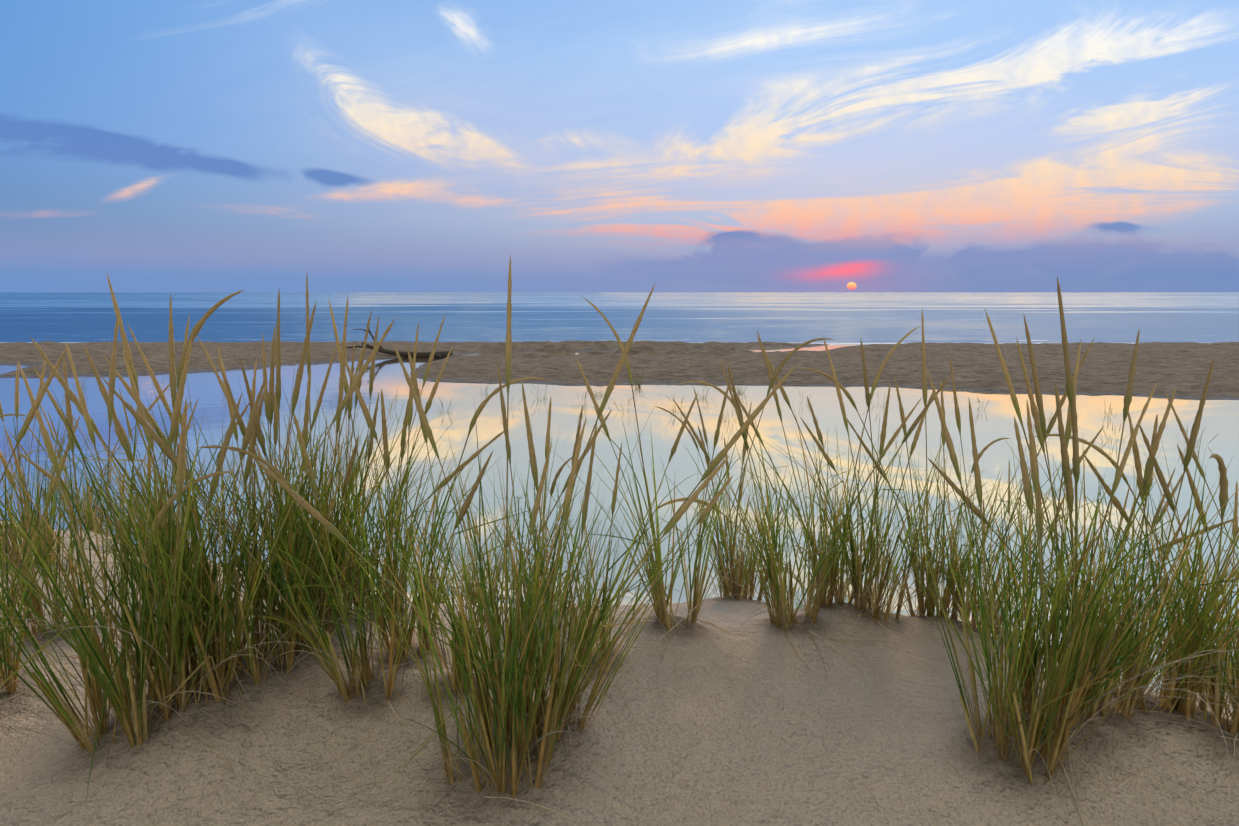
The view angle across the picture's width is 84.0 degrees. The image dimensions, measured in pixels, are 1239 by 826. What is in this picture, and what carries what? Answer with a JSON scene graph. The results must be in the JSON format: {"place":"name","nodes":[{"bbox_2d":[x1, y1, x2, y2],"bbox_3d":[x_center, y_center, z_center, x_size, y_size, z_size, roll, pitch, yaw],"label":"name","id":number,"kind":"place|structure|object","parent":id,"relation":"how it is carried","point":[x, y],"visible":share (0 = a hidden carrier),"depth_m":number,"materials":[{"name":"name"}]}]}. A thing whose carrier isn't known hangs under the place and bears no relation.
{"place":"outdoors","nodes":[
{"label":"outdoors","id":0,"kind":"place"},
{"bbox_2d":[0,340,1238,825],"bbox_3d":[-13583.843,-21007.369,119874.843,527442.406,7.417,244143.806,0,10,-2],"label":"sand ground","id":1,"kind":"structure","parent":0,"point":[846,742],"depth_m":1.94,"materials":[{"name":"beige sand"}]},
{"bbox_2d":[340,329,452,357],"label":"driftwood branch","id":2,"kind":"object","parent":1,"relation":"on","point":[443,354],"visible":0.83,"depth_m":43.08,"materials":[{"name":"brown plant"}]},
{"bbox_2d":[0,352,1238,825],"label":"grass","id":3,"kind":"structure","parent":0,"point":[154,608],"depth_m":1.93,"materials":[{"name":"green plant"}]},
{"bbox_2d":[0,254,1238,625],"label":"grass seed heads","id":4,"kind":"object","parent":3,"relation":"attached to","point":[254,432],"depth_m":1.92,"materials":[{"name":"brown plant"}]},
{"bbox_2d":[0,292,1238,691],"bbox_3d":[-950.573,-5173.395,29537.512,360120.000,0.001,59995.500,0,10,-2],"label":"lake water","id":5,"kind":"structure","parent":0,"point":[850,318],"depth_m":23.23,"materials":[{"name":"blue liquid"}]},
{"bbox_2d":[0,0,1238,291],"label":"sky","id":6,"kind":"structure","parent":0,"point":[150,145],"materials":[{"name":"blue"}]}
]}

